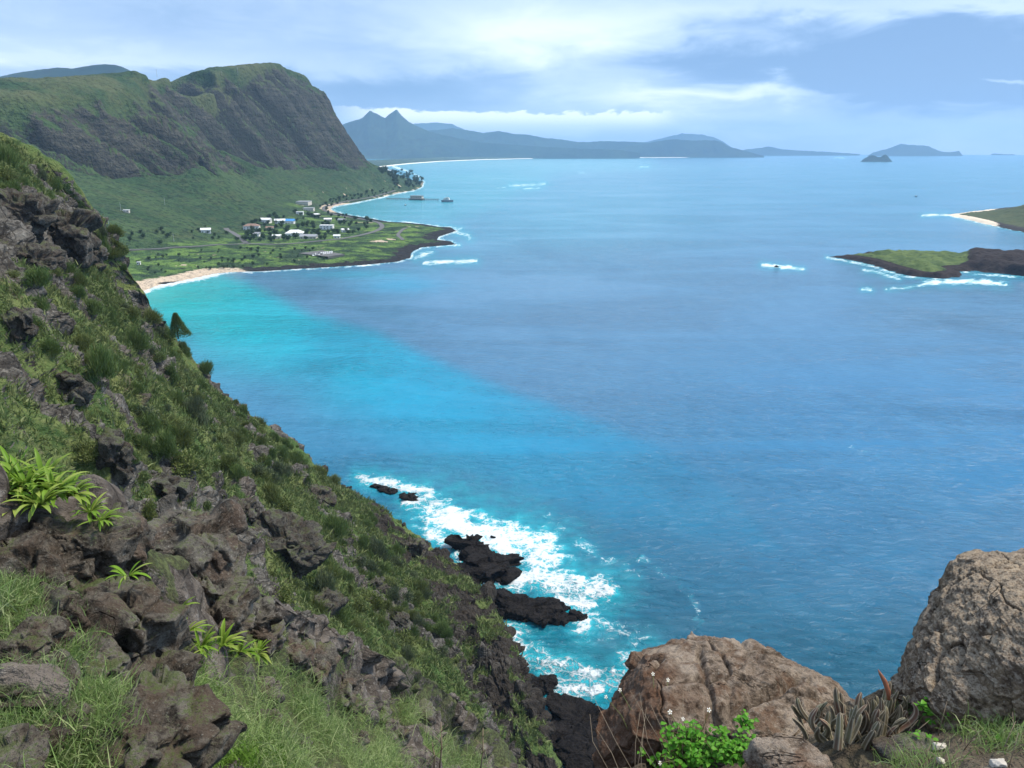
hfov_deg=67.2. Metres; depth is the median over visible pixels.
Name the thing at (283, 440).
shrub
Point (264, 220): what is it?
house
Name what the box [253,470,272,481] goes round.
shrub
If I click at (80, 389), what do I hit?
outcrop
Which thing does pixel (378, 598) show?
shrub
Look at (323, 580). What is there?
shrub
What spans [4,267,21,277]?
shrub
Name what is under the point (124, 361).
shrub
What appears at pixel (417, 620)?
shrub
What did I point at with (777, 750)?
stone
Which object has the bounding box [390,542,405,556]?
shrub
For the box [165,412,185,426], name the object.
shrub
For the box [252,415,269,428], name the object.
shrub
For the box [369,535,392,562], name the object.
shrub
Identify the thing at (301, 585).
shrub
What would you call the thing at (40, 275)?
shrub
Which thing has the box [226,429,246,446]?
shrub
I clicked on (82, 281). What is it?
shrub
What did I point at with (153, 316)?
shrub
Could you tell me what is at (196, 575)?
rock
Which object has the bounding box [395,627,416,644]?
shrub
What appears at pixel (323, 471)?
shrub
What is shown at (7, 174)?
shrub
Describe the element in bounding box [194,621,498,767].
grass
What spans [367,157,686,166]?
beach
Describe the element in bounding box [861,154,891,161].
island
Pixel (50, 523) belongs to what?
rock
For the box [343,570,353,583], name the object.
shrub
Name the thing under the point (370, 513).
shrub
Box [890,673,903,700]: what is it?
stone
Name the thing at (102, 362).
shrub
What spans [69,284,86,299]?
shrub
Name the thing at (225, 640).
strap leaf plant
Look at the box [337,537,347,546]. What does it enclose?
shrub
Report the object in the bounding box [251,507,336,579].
outcrop
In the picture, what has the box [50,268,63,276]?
shrub
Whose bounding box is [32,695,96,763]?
rock
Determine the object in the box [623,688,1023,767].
ground
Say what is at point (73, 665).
rock
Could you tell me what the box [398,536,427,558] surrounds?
outcrop
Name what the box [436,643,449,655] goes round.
shrub
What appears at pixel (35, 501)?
strap leaf plant
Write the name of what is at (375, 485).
sea rock
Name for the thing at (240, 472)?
shrub
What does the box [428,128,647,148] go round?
mountain
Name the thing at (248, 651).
strap leaf plant
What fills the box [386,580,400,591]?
shrub
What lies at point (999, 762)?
stone
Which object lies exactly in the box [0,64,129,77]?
mountain
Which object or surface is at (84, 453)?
shrub
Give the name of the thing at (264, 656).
strap leaf plant
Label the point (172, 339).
shrub
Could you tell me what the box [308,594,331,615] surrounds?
shrub
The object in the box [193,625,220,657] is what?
strap leaf plant
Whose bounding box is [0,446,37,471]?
strap leaf plant
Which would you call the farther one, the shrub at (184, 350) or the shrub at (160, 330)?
the shrub at (184, 350)
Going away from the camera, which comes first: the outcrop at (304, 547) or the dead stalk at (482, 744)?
the dead stalk at (482, 744)
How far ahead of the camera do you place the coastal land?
1691.47 m
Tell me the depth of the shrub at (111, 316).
216.59 m
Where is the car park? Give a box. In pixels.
[301,250,344,258]
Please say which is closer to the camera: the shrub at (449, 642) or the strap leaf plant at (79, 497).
the strap leaf plant at (79, 497)
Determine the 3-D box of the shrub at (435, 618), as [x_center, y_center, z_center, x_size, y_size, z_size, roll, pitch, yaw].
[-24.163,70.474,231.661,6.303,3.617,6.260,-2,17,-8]
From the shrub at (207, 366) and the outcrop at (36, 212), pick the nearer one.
the outcrop at (36, 212)
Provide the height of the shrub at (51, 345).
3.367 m
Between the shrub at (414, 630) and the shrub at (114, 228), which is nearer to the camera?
the shrub at (414, 630)
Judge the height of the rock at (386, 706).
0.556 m
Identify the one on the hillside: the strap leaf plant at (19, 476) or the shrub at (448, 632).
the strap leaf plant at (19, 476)
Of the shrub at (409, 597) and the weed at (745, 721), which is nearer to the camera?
the weed at (745, 721)
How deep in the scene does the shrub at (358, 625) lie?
167.77 m
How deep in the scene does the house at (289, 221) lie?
1568.50 m
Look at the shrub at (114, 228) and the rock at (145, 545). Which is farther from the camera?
the shrub at (114, 228)
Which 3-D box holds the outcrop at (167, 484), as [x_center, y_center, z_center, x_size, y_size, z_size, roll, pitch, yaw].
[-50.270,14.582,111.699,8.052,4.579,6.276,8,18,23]
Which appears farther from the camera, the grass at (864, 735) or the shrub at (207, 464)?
the shrub at (207, 464)
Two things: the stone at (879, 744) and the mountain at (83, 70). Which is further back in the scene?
the mountain at (83, 70)
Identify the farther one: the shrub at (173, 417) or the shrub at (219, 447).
the shrub at (219, 447)
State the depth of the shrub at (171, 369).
229.18 m
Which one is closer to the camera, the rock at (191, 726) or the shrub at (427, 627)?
the rock at (191, 726)
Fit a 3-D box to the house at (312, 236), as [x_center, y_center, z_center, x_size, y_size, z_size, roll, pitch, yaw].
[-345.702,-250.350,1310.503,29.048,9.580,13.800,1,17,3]
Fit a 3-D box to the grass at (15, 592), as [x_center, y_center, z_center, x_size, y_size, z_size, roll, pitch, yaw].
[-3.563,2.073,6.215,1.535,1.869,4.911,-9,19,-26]
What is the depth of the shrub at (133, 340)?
214.43 m
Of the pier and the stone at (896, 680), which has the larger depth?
the pier
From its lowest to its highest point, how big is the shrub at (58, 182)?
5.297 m
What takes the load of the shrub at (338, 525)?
on the cliff slope
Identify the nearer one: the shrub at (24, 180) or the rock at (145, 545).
the rock at (145, 545)
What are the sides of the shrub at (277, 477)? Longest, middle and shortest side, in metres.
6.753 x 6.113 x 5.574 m
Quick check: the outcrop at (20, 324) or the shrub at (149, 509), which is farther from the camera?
the outcrop at (20, 324)
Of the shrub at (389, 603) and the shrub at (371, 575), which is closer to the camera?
the shrub at (389, 603)
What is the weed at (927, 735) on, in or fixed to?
on the ground at (857, 756)
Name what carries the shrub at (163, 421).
on the cliff slope
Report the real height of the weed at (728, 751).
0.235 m
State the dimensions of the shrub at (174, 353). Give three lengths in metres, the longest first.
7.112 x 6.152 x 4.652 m
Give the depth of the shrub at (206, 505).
139.39 m
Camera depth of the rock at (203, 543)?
11.45 m
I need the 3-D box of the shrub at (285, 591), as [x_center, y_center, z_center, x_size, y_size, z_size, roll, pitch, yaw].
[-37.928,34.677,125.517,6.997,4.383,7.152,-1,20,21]
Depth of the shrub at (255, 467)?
202.54 m
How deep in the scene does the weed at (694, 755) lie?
4.29 m
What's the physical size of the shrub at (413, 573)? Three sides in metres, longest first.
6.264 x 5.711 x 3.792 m
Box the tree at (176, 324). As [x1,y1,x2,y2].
[169,312,193,338]
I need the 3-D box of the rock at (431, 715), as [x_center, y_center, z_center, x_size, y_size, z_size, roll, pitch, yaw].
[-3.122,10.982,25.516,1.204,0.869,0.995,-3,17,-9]
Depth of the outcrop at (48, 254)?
163.59 m
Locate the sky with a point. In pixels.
(862, 77)
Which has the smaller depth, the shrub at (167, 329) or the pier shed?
the shrub at (167, 329)
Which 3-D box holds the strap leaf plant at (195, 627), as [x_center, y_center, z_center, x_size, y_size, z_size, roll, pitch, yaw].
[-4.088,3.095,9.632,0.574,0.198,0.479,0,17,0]
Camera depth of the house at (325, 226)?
1454.87 m
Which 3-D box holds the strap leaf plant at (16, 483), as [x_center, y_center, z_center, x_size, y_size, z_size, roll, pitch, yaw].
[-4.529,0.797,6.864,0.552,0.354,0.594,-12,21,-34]
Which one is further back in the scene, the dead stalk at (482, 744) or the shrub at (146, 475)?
the shrub at (146, 475)
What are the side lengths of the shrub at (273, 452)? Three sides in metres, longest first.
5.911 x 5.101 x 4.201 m
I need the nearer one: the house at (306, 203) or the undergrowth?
the undergrowth
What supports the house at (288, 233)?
on the coastal land
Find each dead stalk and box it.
[425,741,440,767]
[432,722,447,767]
[475,733,483,767]
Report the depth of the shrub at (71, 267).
200.34 m
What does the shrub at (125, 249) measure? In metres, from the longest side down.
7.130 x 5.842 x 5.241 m
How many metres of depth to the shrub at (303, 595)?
154.76 m
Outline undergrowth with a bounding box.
[0,135,553,763]
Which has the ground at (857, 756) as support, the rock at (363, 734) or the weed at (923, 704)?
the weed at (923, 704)
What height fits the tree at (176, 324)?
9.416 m
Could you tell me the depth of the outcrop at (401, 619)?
194.11 m
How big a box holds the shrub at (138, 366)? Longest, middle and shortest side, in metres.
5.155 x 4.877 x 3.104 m
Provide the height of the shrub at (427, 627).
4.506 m
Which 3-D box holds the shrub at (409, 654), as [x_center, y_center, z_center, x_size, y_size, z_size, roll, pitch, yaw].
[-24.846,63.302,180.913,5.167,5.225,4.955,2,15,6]
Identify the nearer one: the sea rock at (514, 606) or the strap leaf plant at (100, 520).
the strap leaf plant at (100, 520)
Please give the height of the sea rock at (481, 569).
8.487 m
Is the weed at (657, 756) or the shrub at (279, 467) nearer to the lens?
the weed at (657, 756)
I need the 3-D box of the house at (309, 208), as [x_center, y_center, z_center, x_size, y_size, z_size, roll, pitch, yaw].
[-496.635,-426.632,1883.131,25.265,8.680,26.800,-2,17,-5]
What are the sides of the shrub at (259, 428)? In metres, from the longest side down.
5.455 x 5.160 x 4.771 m
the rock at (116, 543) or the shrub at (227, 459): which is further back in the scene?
the shrub at (227, 459)
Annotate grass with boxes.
[0,562,152,767]
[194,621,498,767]
[800,723,1021,766]
[868,689,1023,767]
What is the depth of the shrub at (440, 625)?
209.73 m
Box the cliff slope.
[0,132,562,767]
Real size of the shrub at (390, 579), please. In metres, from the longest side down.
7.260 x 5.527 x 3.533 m
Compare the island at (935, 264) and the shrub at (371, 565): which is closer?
the shrub at (371, 565)
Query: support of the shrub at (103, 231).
on the cliff slope
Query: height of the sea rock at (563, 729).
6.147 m
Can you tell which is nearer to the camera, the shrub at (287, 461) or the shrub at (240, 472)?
the shrub at (240, 472)
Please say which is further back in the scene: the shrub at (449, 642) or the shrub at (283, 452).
the shrub at (283, 452)
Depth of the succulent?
4.15 m
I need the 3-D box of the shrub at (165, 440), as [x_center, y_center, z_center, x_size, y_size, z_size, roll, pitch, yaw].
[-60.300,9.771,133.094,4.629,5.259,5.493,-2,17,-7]
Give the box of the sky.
[0,0,1023,154]
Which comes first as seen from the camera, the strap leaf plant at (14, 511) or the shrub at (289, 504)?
the strap leaf plant at (14, 511)
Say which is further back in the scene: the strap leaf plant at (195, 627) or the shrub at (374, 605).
the shrub at (374, 605)
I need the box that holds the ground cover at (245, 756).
[196,626,307,767]
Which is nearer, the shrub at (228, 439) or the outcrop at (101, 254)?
the shrub at (228, 439)
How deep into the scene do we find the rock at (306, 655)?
15.54 m
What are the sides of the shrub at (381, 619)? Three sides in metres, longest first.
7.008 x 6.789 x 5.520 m
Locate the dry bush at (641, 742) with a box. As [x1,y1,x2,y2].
[590,693,704,767]
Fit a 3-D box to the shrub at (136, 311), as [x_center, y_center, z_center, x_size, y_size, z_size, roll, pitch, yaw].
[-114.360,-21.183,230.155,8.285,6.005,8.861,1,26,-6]
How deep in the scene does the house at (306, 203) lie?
2010.47 m
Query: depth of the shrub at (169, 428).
159.97 m
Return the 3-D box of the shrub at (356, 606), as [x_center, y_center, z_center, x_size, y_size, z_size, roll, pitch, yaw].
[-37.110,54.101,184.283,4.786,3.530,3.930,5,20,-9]
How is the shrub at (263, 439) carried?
on the cliff slope
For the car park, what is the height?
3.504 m
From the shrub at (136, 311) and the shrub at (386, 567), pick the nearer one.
the shrub at (136, 311)
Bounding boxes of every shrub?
[0,141,22,170]
[0,162,19,181]
[0,179,21,191]
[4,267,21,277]
[19,165,28,173]
[19,176,29,185]
[19,264,53,287]
[29,309,51,332]
[32,292,50,310]
[37,165,48,179]
[38,337,66,356]
[44,186,58,199]
[49,175,66,189]
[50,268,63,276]
[65,260,81,278]
[67,302,77,310]
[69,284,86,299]
[70,437,99,466]
[71,332,98,352]
[74,270,89,287]
[82,341,121,381]
[83,350,90,366]
[85,297,105,315]
[96,223,108,238]
[97,231,112,252]
[104,306,117,325]
[107,223,125,236]
[107,247,120,259]
[108,234,123,248]
[109,246,123,257]
[111,351,129,374]
[114,240,129,256]
[118,357,130,368]
[119,302,130,311]
[120,263,127,270]
[123,322,152,353]
[124,303,141,319]
[127,334,138,350]
[129,401,161,419]
[130,364,145,373]
[130,378,146,394]
[130,401,141,413]
[131,430,154,452]
[132,445,142,464]
[138,411,162,435]
[138,470,153,482]
[140,306,163,324]
[140,495,159,520]
[149,345,155,353]
[150,348,168,362]
[150,429,177,457]
[152,355,161,362]
[153,326,166,335]
[156,374,166,382]
[158,412,169,426]
[158,443,182,459]
[160,403,172,412]
[161,324,174,337]
[162,330,174,345]
[162,363,180,382]
[163,423,179,437]
[164,389,185,404]
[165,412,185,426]
[166,446,206,477]
[167,420,196,446]
[168,346,180,357]
[180,341,192,357]
[182,394,205,413]
[191,400,209,425]
[192,390,205,400]
[196,378,207,388]
[198,360,213,374]
[198,457,210,466]
[202,498,212,510]
[214,443,224,452]
[217,434,223,442]
[218,451,241,473]
[222,434,236,443]
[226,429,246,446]
[226,461,248,479]
[235,411,246,418]
[236,403,248,417]
[239,426,248,433]
[240,420,251,425]
[251,461,265,475]
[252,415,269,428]
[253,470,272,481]
[254,476,264,486]
[256,426,266,433]
[256,434,268,444]
[256,453,265,461]
[260,479,283,506]
[263,452,272,467]
[265,465,283,484]
[268,446,278,458]
[269,431,279,442]
[271,459,296,477]
[272,580,300,607]
[275,443,288,461]
[276,494,295,510]
[280,437,290,446]
[280,456,290,465]
[289,448,310,465]
[292,577,306,590]
[295,588,313,605]
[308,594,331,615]
[312,463,329,477]
[313,564,337,592]
[322,507,352,539]
[326,561,345,580]
[329,474,341,485]
[333,605,358,627]
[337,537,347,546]
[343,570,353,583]
[347,585,354,592]
[349,613,371,634]
[354,597,368,612]
[355,604,364,614]
[356,553,367,567]
[357,533,371,551]
[358,518,373,528]
[359,567,367,574]
[363,587,384,607]
[365,557,382,574]
[366,509,374,516]
[367,571,376,579]
[368,516,378,524]
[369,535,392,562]
[370,601,386,610]
[371,611,390,630]
[377,561,390,574]
[382,574,398,586]
[382,599,393,611]
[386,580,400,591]
[387,585,402,602]
[387,601,408,623]
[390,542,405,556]
[391,554,402,567]
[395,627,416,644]
[399,588,414,602]
[400,642,415,662]
[402,600,408,609]
[404,568,418,578]
[406,605,422,623]
[407,576,430,594]
[408,624,420,640]
[409,589,424,604]
[412,613,426,626]
[420,586,431,598]
[423,621,432,632]
[425,612,439,623]
[430,620,448,636]
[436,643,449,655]
[438,627,453,638]
[444,637,454,648]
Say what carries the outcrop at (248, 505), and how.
on the cliff slope
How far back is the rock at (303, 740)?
13.22 m
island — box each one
[832,247,1023,278]
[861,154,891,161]
[868,144,962,155]
[948,205,1023,231]
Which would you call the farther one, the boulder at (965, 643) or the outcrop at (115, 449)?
the outcrop at (115, 449)
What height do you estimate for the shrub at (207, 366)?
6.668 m
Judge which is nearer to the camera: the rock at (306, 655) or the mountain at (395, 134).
the rock at (306, 655)
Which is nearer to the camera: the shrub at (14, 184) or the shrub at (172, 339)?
the shrub at (14, 184)
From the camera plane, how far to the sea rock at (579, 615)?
257.98 m
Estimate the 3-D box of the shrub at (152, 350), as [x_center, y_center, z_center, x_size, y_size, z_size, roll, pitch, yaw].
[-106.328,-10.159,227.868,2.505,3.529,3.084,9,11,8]
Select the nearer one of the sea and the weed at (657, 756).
the weed at (657, 756)
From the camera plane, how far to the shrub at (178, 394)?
189.62 m
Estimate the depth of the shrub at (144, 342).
215.33 m
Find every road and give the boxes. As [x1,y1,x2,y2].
[129,243,244,250]
[223,228,248,242]
[245,190,395,244]
[396,228,406,239]
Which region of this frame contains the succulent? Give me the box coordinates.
[791,669,918,750]
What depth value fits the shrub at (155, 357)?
226.98 m
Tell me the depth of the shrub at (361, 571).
215.79 m
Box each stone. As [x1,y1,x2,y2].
[742,733,832,767]
[871,732,933,763]
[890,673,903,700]
[932,742,946,751]
[936,757,944,766]
[989,758,1006,767]
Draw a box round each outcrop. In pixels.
[0,186,60,239]
[0,239,66,270]
[0,307,38,343]
[48,208,102,268]
[55,370,96,406]
[92,245,109,271]
[95,427,140,486]
[148,471,192,499]
[230,495,258,521]
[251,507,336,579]
[305,484,336,507]
[314,587,348,619]
[368,576,391,594]
[389,611,410,631]
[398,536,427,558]
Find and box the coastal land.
[0,62,455,290]
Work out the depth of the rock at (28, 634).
5.47 m
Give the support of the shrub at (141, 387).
on the cliff slope
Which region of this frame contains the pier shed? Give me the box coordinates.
[409,195,424,199]
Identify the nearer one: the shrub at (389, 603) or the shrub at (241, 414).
the shrub at (389, 603)
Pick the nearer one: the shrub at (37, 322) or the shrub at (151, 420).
the shrub at (37, 322)
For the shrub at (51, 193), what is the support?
on the cliff slope
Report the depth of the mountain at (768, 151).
21716.19 m
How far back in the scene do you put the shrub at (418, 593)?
234.51 m
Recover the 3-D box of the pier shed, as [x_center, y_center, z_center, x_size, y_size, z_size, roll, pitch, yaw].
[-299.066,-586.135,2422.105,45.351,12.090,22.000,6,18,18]
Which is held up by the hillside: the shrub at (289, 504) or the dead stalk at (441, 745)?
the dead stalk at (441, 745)
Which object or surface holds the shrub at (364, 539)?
on the cliff slope
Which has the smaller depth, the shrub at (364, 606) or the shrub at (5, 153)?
the shrub at (364, 606)
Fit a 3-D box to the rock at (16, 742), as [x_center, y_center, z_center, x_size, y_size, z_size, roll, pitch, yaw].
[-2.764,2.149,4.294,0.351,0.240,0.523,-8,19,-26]
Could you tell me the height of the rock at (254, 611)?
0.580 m
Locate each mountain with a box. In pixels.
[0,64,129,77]
[343,110,639,158]
[414,122,463,130]
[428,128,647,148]
[609,139,763,157]
[647,133,728,145]
[744,146,859,155]
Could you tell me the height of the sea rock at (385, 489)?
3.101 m
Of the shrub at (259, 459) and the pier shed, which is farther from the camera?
the pier shed
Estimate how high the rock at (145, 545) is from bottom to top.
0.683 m
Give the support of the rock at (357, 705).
on the hillside
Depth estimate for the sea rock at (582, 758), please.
196.98 m
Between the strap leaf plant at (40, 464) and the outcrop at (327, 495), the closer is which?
the strap leaf plant at (40, 464)
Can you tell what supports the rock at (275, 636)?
on the hillside
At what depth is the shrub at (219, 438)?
197.03 m
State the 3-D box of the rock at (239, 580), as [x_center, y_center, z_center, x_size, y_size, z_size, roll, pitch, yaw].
[-4.722,3.043,11.775,1.605,1.406,1.408,0,17,0]
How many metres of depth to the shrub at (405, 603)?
214.13 m
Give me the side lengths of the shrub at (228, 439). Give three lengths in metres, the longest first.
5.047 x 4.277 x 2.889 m
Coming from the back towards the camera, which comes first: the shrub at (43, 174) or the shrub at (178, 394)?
the shrub at (43, 174)
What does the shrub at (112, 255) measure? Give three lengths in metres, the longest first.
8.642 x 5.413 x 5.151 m
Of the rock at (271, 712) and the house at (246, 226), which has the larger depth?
the house at (246, 226)
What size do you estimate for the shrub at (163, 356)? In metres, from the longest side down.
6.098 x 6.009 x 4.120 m
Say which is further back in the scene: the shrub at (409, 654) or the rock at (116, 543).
the shrub at (409, 654)
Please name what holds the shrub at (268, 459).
on the cliff slope
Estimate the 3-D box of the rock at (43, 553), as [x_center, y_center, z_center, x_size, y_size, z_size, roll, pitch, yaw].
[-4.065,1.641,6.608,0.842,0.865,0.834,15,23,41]
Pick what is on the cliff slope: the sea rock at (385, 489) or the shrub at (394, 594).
the shrub at (394, 594)
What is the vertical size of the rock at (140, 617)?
0.974 m
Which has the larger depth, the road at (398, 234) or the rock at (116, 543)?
the road at (398, 234)
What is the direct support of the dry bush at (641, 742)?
on the ground at (857, 756)
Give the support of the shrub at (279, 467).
on the cliff slope
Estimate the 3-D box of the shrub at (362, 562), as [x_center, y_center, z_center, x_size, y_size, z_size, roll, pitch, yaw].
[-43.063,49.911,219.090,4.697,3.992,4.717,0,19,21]
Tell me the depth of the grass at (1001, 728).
3.74 m
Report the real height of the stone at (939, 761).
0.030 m
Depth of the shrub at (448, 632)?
208.07 m
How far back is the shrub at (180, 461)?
135.85 m
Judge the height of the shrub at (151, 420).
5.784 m
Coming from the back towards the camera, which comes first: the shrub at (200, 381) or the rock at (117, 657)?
the shrub at (200, 381)
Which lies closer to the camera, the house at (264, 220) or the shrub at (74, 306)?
the shrub at (74, 306)
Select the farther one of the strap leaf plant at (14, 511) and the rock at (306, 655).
the rock at (306, 655)
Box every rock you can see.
[0,529,96,589]
[0,615,76,662]
[0,649,81,711]
[0,723,50,767]
[11,507,95,537]
[29,581,90,632]
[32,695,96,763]
[51,502,143,582]
[72,574,191,658]
[73,631,138,689]
[89,662,246,767]
[123,510,156,575]
[127,650,201,688]
[147,498,247,587]
[192,572,214,598]
[198,541,253,613]
[207,584,260,649]
[248,595,282,638]
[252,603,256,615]
[252,619,285,657]
[255,708,285,735]
[260,680,284,709]
[285,637,315,672]
[292,732,312,751]
[306,641,340,693]
[337,669,363,706]
[341,696,365,722]
[350,730,369,751]
[369,483,379,488]
[377,485,397,493]
[379,700,392,725]
[393,726,411,746]
[399,492,417,500]
[414,698,436,725]
[443,534,489,551]
[455,545,523,584]
[455,561,508,585]
[494,588,564,622]
[526,598,577,627]
[531,674,557,694]
[545,692,604,737]
[550,720,593,753]
[555,730,598,767]
[569,609,587,620]
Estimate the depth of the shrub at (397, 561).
258.91 m
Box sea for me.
[144,155,1023,767]
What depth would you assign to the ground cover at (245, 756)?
8.58 m
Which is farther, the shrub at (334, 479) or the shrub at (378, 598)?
the shrub at (334, 479)
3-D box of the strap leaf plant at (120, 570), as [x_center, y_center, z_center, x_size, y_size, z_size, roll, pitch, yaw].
[-3.227,1.566,6.445,0.396,0.192,0.247,0,17,0]
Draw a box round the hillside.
[0,465,527,767]
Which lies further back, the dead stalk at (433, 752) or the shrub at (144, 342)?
the shrub at (144, 342)
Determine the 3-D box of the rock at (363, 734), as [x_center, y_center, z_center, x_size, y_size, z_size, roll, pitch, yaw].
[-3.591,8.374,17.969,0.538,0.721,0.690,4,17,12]
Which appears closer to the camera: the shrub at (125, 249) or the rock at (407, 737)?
the rock at (407, 737)
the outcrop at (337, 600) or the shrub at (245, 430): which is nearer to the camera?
the outcrop at (337, 600)
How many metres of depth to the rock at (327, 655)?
16.71 m
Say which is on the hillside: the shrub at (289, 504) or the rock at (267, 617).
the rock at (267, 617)
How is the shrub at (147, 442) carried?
on the cliff slope
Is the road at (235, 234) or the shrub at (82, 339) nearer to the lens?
the shrub at (82, 339)
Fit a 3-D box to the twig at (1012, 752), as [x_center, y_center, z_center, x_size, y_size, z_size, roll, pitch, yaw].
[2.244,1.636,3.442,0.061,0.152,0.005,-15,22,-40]
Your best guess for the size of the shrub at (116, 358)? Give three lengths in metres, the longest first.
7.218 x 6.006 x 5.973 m
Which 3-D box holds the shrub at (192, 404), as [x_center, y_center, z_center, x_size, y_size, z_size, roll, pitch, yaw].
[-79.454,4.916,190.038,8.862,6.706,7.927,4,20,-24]
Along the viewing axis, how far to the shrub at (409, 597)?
227.02 m
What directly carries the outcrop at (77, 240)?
on the cliff slope
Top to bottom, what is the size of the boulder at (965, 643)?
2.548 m
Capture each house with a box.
[200,228,210,233]
[243,223,259,229]
[260,218,271,222]
[272,234,280,238]
[285,219,294,223]
[285,230,303,235]
[296,201,311,205]
[300,234,317,238]
[303,207,314,210]
[319,225,333,228]
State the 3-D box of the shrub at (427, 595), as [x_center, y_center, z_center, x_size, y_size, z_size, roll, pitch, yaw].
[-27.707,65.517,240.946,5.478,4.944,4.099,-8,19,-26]
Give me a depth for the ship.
2316.75 m
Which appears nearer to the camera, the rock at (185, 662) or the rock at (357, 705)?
the rock at (185, 662)
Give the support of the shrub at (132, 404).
on the cliff slope
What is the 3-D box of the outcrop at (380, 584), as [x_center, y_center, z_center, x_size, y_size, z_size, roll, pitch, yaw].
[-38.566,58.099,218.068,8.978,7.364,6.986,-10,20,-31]
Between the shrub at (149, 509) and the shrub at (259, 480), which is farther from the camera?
the shrub at (259, 480)
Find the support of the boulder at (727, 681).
on the ground at (857, 756)
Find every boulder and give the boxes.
[592,631,854,767]
[897,548,1023,732]
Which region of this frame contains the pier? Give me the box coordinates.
[387,198,438,200]
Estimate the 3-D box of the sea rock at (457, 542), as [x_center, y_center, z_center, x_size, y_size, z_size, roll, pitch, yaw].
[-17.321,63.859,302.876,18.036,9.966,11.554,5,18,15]
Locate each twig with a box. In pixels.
[1002,721,1015,750]
[1008,733,1018,766]
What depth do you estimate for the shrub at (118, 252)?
263.14 m
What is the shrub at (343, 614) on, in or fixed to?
on the cliff slope
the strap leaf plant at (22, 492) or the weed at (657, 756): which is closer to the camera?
the weed at (657, 756)
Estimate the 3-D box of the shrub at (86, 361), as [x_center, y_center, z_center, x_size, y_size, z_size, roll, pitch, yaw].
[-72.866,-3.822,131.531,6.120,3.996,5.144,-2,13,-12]
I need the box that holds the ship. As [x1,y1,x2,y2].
[441,197,452,201]
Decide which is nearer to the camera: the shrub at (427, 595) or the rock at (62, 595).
the rock at (62, 595)
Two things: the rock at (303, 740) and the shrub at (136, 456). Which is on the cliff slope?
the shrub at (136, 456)
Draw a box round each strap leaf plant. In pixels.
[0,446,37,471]
[0,454,61,497]
[0,457,36,490]
[2,477,60,515]
[2,479,71,520]
[6,482,30,503]
[11,447,71,489]
[19,466,86,510]
[49,470,101,504]
[70,487,109,522]
[78,508,121,530]
[104,561,150,588]
[177,593,199,604]
[186,617,211,631]
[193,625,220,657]
[217,618,245,649]
[227,639,260,657]
[250,639,271,665]
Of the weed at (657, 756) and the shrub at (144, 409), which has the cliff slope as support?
the shrub at (144, 409)
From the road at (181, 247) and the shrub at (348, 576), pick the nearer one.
the shrub at (348, 576)
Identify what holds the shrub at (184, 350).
on the cliff slope
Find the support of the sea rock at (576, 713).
in the sea
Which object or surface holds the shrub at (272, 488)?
on the cliff slope
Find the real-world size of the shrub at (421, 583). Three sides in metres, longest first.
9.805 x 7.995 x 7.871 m
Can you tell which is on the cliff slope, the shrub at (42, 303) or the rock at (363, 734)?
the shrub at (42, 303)
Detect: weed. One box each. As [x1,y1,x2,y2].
[605,672,676,767]
[658,707,721,767]
[698,725,755,766]
[733,709,758,733]
[907,729,938,740]
[913,696,935,724]
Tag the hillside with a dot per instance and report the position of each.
(171, 576)
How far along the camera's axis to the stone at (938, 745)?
3.83 m
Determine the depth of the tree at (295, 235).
1319.64 m
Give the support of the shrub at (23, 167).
on the cliff slope
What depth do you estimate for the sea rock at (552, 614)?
255.72 m
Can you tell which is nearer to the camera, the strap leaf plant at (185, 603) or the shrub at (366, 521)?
the strap leaf plant at (185, 603)
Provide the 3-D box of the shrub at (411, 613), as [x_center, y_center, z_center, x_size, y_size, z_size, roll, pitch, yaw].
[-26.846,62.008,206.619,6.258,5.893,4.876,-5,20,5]
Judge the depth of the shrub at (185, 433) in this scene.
161.28 m
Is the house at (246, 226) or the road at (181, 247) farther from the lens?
the house at (246, 226)
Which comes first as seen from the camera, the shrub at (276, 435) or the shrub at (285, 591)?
the shrub at (285, 591)
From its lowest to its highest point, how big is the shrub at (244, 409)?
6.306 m
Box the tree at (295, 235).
[291,232,300,238]
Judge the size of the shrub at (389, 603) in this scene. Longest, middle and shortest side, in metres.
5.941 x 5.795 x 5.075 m
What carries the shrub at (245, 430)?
on the cliff slope
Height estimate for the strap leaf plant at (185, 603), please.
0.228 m
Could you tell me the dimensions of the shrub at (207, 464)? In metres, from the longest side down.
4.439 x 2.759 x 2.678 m
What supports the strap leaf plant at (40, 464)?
on the hillside
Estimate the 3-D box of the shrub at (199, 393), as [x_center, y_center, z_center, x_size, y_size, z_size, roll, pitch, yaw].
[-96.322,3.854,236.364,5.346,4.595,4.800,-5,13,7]
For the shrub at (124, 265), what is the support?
on the cliff slope
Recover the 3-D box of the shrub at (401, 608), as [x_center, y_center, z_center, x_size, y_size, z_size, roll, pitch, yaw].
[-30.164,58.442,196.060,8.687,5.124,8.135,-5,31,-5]
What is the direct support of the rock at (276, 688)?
on the hillside

